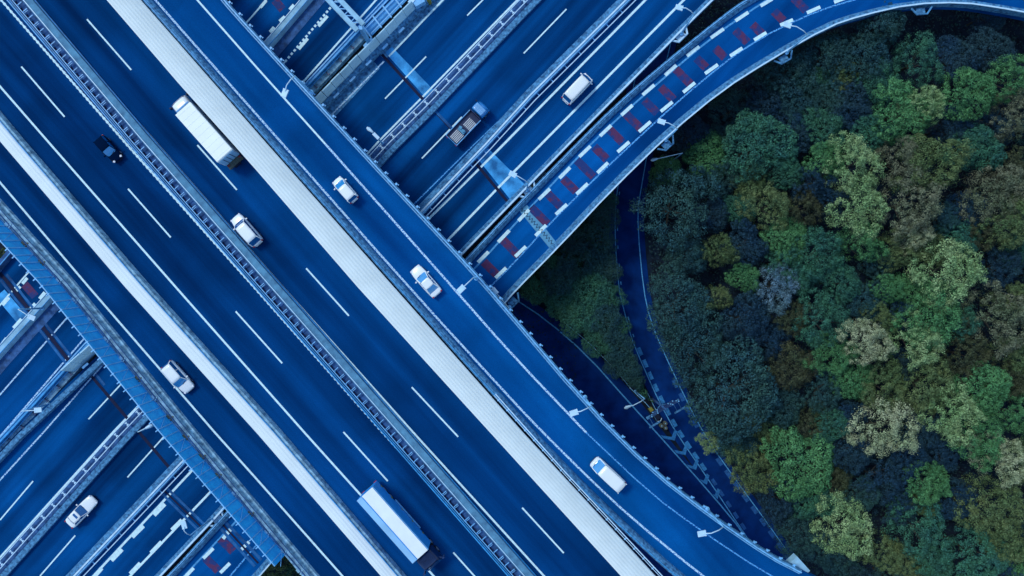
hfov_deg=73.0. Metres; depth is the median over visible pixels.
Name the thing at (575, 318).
broadleaf tree
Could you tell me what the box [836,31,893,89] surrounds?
broadleaf tree
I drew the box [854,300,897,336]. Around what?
broadleaf tree
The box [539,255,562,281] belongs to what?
broadleaf tree
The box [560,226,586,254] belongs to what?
broadleaf tree
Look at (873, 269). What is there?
broadleaf tree
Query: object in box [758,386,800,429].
broadleaf tree
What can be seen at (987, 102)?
broadleaf tree
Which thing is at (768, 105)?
broadleaf tree
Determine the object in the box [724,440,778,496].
broadleaf tree
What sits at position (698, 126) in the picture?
broadleaf tree
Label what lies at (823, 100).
broadleaf tree
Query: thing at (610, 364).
kerb rail
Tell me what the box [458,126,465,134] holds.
equipment box
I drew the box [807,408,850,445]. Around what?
broadleaf tree
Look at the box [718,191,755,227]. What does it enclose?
broadleaf tree
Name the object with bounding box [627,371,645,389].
broadleaf tree
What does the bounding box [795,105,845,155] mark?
broadleaf tree
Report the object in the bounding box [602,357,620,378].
broadleaf tree
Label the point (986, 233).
broadleaf tree
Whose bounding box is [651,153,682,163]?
street lamp
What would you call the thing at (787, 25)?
street lamp
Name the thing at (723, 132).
broadleaf tree
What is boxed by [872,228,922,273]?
broadleaf tree
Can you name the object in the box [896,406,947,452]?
broadleaf tree
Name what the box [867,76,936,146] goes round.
broadleaf tree
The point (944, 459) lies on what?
broadleaf tree
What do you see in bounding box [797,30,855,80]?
broadleaf tree
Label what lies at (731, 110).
broadleaf tree
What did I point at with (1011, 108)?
broadleaf tree
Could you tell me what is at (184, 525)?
street lamp
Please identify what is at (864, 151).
broadleaf tree
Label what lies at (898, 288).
broadleaf tree
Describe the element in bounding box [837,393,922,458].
broadleaf tree
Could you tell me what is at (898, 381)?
broadleaf tree
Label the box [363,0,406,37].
steel walkway
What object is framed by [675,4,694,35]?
street lamp
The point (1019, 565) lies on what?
broadleaf tree
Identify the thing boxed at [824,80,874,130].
broadleaf tree
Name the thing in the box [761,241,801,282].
broadleaf tree
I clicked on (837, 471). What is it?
broadleaf tree
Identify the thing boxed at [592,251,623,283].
broadleaf tree
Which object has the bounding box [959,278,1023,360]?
broadleaf tree
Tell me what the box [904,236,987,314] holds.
broadleaf tree
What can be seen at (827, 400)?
broadleaf tree
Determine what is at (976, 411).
broadleaf tree
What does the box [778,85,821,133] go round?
broadleaf tree
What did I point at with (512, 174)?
street lamp
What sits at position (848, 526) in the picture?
broadleaf tree
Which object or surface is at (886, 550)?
broadleaf tree
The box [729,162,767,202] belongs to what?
broadleaf tree
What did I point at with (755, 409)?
broadleaf tree
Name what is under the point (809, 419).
broadleaf tree
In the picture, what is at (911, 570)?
broadleaf tree
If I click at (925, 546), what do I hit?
broadleaf tree
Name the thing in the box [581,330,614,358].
broadleaf tree
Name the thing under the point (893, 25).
broadleaf tree
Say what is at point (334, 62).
parapet
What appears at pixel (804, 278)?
broadleaf tree
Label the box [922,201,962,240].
broadleaf tree
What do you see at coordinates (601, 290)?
broadleaf tree
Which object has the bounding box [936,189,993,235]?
broadleaf tree
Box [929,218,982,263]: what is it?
broadleaf tree
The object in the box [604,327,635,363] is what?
broadleaf tree
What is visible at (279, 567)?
broadleaf tree
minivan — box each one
[230,213,262,247]
[561,73,592,104]
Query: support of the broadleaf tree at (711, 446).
on the ground
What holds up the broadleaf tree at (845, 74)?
on the ground
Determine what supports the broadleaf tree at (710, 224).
on the ground
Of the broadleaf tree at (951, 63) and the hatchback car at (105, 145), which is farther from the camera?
the broadleaf tree at (951, 63)
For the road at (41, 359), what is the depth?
94.00 m
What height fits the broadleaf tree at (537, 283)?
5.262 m
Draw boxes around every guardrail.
[0,0,541,575]
[7,0,536,575]
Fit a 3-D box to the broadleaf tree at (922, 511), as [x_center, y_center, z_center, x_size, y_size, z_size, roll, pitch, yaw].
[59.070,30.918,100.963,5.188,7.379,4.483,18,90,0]
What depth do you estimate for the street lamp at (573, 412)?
76.92 m
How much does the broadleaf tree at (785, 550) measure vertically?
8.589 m
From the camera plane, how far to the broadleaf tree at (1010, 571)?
96.81 m
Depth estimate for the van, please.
83.07 m
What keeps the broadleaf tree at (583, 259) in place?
on the ground
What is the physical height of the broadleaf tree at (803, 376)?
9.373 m
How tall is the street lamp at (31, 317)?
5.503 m
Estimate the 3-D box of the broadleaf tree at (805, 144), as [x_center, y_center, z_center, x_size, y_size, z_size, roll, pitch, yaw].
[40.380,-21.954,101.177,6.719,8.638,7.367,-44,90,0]
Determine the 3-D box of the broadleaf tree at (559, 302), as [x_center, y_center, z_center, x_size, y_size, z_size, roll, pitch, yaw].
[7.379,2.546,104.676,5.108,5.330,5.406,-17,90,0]
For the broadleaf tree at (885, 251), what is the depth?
93.97 m
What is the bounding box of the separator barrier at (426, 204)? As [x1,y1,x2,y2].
[66,0,635,575]
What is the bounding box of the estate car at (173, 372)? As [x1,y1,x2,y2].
[160,360,194,393]
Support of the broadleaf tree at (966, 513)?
on the ground
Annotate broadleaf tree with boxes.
[0,247,5,257]
[261,556,295,575]
[280,563,301,575]
[519,274,535,291]
[519,277,552,305]
[538,254,577,298]
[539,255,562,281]
[543,287,575,321]
[559,299,600,339]
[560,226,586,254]
[566,241,608,280]
[566,270,614,313]
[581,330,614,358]
[584,301,622,347]
[586,198,621,230]
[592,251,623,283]
[596,284,628,310]
[599,192,618,206]
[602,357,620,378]
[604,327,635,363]
[611,315,632,334]
[615,352,643,381]
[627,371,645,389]
[628,164,720,253]
[645,263,714,343]
[648,155,680,185]
[656,308,730,389]
[662,235,707,274]
[671,114,716,156]
[682,130,726,179]
[684,334,781,445]
[690,195,731,234]
[691,156,740,199]
[694,431,719,455]
[697,284,733,311]
[700,232,741,268]
[702,121,744,154]
[706,88,759,132]
[711,289,770,343]
[715,422,763,465]
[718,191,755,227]
[720,108,798,184]
[721,217,769,267]
[724,262,760,293]
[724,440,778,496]
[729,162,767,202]
[732,179,792,231]
[738,68,790,125]
[739,321,792,363]
[741,409,788,446]
[752,43,819,104]
[753,262,805,317]
[755,475,799,530]
[758,216,807,267]
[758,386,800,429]
[759,425,835,502]
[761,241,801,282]
[764,340,823,392]
[765,151,805,190]
[766,107,816,155]
[771,298,812,337]
[773,511,825,560]
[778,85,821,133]
[782,183,823,227]
[782,263,820,296]
[784,225,847,286]
[790,161,839,201]
[790,476,837,520]
[791,287,854,348]
[791,399,840,439]
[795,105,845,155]
[796,65,836,98]
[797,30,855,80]
[799,366,843,415]
[800,331,860,376]
[801,140,844,181]
[801,455,851,498]
[802,71,851,120]
[805,528,845,575]
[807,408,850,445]
[809,489,874,560]
[811,186,852,217]
[815,261,861,306]
[819,61,859,95]
[820,130,886,193]
[822,549,864,575]
[823,431,874,475]
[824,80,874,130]
[824,174,890,245]
[827,360,876,399]
[828,395,871,432]
[833,318,896,366]
[833,472,881,511]
[835,221,891,262]
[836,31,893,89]
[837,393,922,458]
[842,280,890,323]
[844,450,908,505]
[848,114,894,156]
[849,0,906,50]
[849,353,908,413]
[849,563,880,575]
[853,56,900,108]
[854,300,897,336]
[855,526,904,575]
[856,247,895,286]
[860,273,904,303]
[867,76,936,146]
[867,135,928,181]
[869,162,947,244]
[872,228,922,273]
[872,479,920,526]
[872,557,909,575]
[876,294,920,331]
[881,434,929,484]
[881,488,952,566]
[882,310,946,371]
[883,216,937,256]
[883,346,922,383]
[884,542,930,575]
[886,84,946,126]
[886,272,932,316]
[889,133,978,195]
[890,29,944,90]
[890,272,963,350]
[893,346,955,416]
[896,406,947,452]
[902,459,952,505]
[902,487,941,519]
[904,226,952,268]
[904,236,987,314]
[907,541,953,575]
[913,378,987,447]
[922,35,983,86]
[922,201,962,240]
[923,432,969,472]
[924,105,973,151]
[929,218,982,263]
[929,302,982,342]
[930,476,980,520]
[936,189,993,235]
[937,65,997,122]
[937,330,993,382]
[940,122,1007,171]
[940,520,1009,575]
[945,360,1012,421]
[945,413,1005,472]
[949,472,1023,539]
[954,221,1001,255]
[955,162,1023,228]
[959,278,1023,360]
[960,24,1017,72]
[965,430,1023,490]
[966,11,1006,32]
[968,109,1016,155]
[971,53,1023,108]
[971,85,1023,142]
[974,193,1023,250]
[974,245,1023,288]
[975,389,1023,433]
[975,517,1023,565]
[978,144,1023,192]
[978,280,1023,315]
[980,358,1023,402]
[983,335,1023,377]
[985,560,1023,575]
[994,233,1023,269]
[1000,437,1023,486]
[1004,544,1023,575]
[1005,168,1023,213]
[1005,310,1023,344]
[1005,513,1023,540]
[1014,112,1023,145]
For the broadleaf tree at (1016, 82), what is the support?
on the ground
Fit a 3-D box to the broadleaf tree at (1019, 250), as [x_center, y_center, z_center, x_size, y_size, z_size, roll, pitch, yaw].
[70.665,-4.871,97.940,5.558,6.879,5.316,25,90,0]
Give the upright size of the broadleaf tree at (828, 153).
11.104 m
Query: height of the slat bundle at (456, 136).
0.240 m
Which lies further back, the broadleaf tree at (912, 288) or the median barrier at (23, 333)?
the broadleaf tree at (912, 288)
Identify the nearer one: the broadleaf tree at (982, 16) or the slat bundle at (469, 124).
the slat bundle at (469, 124)
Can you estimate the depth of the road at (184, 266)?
85.00 m
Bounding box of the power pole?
[646,396,685,427]
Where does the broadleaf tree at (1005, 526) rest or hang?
on the ground
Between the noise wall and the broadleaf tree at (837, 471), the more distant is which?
the broadleaf tree at (837, 471)
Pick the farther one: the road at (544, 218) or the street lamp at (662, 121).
the road at (544, 218)
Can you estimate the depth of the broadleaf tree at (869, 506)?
98.21 m
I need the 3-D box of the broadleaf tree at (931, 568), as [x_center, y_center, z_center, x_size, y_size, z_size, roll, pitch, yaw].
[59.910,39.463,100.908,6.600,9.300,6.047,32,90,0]
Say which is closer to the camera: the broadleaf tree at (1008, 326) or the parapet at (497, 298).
the parapet at (497, 298)
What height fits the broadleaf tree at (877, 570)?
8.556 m
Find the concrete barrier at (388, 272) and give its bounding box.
[142,0,684,575]
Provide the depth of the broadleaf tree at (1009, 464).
91.73 m
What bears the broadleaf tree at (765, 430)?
on the ground
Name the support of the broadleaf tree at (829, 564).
on the ground
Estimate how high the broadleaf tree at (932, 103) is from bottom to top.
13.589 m
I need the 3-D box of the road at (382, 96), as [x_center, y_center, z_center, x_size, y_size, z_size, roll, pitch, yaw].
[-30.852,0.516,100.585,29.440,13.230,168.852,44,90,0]
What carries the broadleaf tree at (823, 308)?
on the ground
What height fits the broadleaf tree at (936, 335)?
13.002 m
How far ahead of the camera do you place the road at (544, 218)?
94.00 m
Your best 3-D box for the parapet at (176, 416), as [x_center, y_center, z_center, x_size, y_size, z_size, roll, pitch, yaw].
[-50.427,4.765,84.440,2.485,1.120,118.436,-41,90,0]
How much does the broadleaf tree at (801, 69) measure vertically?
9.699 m
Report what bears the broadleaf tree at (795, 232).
on the ground
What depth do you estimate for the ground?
104.03 m
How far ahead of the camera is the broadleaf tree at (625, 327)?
103.10 m
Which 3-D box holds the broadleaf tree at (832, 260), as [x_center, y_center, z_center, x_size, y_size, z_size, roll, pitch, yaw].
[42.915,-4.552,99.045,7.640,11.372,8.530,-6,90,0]
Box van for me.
[590,456,626,492]
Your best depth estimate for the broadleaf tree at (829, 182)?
96.44 m
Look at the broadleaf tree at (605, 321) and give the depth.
102.09 m
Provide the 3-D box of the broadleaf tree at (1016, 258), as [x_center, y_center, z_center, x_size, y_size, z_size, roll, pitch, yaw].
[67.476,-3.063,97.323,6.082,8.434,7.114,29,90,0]
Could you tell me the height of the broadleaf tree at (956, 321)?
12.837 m
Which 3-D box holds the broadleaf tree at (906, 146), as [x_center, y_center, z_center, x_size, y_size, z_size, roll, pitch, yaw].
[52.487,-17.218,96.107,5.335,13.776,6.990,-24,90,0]
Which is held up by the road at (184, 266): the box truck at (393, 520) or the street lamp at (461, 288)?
the box truck at (393, 520)
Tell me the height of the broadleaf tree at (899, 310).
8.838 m
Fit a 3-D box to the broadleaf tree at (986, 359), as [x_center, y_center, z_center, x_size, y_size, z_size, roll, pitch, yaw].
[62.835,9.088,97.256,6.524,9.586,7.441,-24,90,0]
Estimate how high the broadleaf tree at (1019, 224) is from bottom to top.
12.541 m
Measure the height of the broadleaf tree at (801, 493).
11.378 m
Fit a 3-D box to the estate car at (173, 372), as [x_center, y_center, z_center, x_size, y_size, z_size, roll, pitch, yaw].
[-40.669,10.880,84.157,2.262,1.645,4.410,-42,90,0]
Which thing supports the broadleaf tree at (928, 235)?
on the ground
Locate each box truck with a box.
[169,93,243,169]
[357,480,444,575]
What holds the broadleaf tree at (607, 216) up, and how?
on the ground
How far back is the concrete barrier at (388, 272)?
84.12 m
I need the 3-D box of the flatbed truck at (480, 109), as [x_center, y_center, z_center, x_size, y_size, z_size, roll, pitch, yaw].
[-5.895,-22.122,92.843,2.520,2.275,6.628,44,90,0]
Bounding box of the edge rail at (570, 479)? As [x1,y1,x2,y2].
[494,394,662,575]
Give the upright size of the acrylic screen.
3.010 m
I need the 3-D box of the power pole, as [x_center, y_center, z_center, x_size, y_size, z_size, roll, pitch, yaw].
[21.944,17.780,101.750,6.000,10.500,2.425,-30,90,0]
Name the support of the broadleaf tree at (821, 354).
on the ground
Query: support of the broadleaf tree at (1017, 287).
on the ground
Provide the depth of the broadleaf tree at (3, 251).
102.69 m
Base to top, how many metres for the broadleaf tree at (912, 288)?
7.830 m
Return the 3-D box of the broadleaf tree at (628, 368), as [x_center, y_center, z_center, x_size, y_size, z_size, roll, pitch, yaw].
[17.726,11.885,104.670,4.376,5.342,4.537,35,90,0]
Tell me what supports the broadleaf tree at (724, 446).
on the ground
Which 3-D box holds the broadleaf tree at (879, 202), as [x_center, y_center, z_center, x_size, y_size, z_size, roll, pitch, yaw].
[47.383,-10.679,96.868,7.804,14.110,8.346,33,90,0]
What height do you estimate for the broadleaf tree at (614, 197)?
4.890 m
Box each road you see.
[0,0,381,435]
[0,0,657,575]
[0,0,705,575]
[153,0,815,575]
[176,0,1023,575]
[506,292,744,575]
[609,39,793,559]
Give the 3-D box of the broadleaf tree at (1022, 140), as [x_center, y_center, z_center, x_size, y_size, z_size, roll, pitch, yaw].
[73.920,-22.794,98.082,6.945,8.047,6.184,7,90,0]
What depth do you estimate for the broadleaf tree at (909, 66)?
94.64 m
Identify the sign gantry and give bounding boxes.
[325,0,372,48]
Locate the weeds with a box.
[90,3,576,573]
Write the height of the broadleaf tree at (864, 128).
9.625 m
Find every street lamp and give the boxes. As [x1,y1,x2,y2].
[18,307,44,320]
[22,403,49,412]
[138,424,153,431]
[181,517,213,535]
[281,76,313,97]
[366,127,383,144]
[457,276,478,293]
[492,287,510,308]
[508,170,528,191]
[569,395,590,416]
[624,390,644,408]
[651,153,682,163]
[657,118,677,141]
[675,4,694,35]
[697,507,723,536]
[783,22,807,54]
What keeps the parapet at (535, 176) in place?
on the road at (382, 96)
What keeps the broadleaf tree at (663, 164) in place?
on the ground
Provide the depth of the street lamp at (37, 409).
88.32 m
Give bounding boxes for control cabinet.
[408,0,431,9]
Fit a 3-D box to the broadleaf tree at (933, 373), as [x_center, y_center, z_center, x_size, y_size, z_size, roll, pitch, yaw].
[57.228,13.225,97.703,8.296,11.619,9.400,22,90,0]
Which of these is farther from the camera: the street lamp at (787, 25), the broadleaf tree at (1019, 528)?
the broadleaf tree at (1019, 528)
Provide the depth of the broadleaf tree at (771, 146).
96.49 m
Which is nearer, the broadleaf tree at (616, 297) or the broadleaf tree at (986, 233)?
the broadleaf tree at (986, 233)
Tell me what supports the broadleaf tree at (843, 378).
on the ground
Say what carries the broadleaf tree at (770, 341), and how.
on the ground
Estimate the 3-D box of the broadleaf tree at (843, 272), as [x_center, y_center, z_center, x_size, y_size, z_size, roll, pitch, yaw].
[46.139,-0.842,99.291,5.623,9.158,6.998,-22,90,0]
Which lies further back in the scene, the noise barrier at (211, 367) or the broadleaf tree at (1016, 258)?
the broadleaf tree at (1016, 258)
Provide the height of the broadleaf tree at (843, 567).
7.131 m
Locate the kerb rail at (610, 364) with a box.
[565,323,649,407]
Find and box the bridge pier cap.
[786,553,809,571]
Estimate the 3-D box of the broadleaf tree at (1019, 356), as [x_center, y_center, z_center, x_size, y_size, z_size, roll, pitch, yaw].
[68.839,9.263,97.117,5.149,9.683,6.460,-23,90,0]
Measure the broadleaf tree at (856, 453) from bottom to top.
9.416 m
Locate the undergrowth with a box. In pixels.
[646,0,1023,575]
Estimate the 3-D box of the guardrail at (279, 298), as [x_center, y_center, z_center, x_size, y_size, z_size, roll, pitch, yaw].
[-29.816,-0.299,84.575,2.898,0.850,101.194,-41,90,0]
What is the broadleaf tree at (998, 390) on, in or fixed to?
on the ground
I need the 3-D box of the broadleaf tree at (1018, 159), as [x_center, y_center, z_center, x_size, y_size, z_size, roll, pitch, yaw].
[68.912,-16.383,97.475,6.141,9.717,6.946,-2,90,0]
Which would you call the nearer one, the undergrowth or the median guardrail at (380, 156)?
the median guardrail at (380, 156)
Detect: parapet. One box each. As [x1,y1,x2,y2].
[0,0,390,450]
[0,199,319,575]
[0,250,12,271]
[155,0,713,575]
[166,0,757,575]
[221,0,801,573]
[252,0,1023,575]
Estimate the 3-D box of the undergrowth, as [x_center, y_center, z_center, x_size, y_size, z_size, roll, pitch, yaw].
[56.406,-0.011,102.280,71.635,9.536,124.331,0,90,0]
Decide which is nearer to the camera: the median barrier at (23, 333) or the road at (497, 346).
the road at (497, 346)
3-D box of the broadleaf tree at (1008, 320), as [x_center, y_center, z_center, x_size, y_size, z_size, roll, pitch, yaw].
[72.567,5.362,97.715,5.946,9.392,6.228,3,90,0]
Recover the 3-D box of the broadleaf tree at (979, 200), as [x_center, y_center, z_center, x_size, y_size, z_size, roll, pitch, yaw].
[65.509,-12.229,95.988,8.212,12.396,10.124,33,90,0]
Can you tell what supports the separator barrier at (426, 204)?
on the road at (382, 96)
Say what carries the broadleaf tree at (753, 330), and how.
on the ground
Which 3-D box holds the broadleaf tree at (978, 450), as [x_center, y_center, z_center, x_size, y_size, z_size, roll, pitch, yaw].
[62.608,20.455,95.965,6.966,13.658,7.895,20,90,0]
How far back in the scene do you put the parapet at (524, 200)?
93.19 m
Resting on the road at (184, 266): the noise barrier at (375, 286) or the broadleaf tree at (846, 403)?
the noise barrier at (375, 286)
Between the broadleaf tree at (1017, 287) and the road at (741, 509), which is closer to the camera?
the broadleaf tree at (1017, 287)
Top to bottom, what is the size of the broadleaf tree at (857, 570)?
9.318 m
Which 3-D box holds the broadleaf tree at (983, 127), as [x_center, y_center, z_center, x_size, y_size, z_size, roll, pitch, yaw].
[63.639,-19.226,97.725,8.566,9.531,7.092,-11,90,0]
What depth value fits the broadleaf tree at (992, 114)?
95.68 m
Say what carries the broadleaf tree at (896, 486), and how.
on the ground
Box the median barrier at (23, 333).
[0,0,324,373]
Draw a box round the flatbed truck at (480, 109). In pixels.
[446,100,489,145]
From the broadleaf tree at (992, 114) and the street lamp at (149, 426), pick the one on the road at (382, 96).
the street lamp at (149, 426)
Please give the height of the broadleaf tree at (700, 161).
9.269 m
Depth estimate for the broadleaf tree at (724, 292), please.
98.67 m
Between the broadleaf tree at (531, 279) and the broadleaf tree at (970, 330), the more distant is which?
the broadleaf tree at (531, 279)
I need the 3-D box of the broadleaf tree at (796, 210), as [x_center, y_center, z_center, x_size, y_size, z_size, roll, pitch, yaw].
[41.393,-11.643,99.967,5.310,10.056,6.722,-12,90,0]
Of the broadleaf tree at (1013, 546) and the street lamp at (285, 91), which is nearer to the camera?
the street lamp at (285, 91)
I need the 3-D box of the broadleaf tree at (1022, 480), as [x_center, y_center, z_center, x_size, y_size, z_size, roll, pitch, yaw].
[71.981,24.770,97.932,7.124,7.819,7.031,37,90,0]
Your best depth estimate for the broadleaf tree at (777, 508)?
100.36 m
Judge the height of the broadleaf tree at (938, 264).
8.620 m
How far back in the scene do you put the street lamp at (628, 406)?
98.97 m
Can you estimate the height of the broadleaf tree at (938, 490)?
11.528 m
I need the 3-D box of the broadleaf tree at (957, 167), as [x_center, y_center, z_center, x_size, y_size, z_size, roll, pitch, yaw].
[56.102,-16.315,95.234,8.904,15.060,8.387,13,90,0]
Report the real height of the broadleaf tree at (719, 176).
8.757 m
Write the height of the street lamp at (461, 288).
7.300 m
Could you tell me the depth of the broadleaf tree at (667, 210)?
96.70 m
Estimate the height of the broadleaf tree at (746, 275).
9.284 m
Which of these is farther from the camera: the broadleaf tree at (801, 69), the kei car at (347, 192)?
the broadleaf tree at (801, 69)
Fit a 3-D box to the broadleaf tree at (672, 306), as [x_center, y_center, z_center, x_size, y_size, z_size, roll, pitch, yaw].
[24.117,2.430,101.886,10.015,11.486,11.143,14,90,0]
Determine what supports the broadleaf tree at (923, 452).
on the ground
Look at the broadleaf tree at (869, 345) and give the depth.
93.08 m
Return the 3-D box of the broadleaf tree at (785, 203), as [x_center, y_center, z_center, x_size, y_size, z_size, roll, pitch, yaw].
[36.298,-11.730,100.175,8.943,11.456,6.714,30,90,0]
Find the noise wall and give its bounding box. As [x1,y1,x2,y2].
[0,0,432,462]
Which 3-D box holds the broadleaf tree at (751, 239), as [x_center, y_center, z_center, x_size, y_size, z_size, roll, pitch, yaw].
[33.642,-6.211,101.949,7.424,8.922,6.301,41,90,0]
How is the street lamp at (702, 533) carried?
on the parapet at (497, 298)
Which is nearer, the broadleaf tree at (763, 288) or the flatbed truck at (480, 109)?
the flatbed truck at (480, 109)
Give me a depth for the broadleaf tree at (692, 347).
98.13 m
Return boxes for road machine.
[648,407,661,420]
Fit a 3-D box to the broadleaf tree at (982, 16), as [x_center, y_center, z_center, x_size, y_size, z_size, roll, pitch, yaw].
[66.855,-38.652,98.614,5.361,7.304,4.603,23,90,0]
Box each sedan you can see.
[64,495,97,528]
[410,265,441,297]
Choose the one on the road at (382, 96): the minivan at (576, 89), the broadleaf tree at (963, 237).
the minivan at (576, 89)
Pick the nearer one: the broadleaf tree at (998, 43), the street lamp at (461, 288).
the street lamp at (461, 288)
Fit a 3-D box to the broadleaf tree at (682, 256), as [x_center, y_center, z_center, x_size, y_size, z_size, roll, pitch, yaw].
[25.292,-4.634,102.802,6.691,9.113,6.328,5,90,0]
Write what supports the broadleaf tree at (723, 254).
on the ground
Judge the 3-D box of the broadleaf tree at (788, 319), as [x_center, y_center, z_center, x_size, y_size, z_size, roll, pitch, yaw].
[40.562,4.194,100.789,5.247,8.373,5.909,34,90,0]
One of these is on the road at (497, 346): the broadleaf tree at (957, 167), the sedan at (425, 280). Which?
the sedan at (425, 280)
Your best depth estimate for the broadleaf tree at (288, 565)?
102.30 m
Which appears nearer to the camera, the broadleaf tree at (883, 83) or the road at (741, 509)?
the broadleaf tree at (883, 83)
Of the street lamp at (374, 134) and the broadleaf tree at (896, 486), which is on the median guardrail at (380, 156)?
the street lamp at (374, 134)
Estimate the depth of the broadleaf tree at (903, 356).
97.19 m
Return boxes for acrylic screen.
[0,218,285,566]
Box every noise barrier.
[0,111,405,575]
[107,0,655,575]
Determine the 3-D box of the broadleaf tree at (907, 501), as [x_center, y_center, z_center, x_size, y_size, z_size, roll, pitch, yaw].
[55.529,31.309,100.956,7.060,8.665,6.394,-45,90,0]
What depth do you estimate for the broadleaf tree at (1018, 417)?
92.38 m
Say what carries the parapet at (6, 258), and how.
on the road at (41, 359)
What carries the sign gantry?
on the road at (382, 96)
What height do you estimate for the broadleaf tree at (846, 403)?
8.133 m
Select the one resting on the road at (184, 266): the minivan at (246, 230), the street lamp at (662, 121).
the minivan at (246, 230)
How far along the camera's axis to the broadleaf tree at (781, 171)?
97.88 m
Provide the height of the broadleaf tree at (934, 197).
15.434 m
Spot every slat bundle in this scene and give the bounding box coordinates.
[450,130,463,142]
[463,118,475,130]
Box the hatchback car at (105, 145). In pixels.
[93,134,122,162]
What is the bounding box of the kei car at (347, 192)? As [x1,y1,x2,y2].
[332,176,358,203]
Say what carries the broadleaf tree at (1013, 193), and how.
on the ground
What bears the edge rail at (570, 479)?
on the concrete barrier at (388, 272)
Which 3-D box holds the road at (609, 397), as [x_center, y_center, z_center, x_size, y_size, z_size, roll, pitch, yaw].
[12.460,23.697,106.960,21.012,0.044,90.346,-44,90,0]
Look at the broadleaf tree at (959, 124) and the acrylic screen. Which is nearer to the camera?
the acrylic screen
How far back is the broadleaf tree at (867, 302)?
96.53 m
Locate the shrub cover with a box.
[523,190,653,402]
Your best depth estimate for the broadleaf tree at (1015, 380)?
94.15 m
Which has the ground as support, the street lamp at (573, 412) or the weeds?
the weeds
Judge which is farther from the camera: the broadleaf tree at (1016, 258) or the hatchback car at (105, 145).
the broadleaf tree at (1016, 258)
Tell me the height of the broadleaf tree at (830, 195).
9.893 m
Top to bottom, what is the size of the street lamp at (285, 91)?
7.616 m
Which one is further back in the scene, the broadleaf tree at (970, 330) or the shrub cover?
the shrub cover
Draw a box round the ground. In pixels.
[0,0,1023,575]
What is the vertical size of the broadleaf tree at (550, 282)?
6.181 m
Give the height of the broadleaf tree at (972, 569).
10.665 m
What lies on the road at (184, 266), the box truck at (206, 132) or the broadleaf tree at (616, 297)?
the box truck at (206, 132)
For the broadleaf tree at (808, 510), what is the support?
on the ground
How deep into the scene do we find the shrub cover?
105.81 m
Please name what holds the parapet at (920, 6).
on the road at (544, 218)

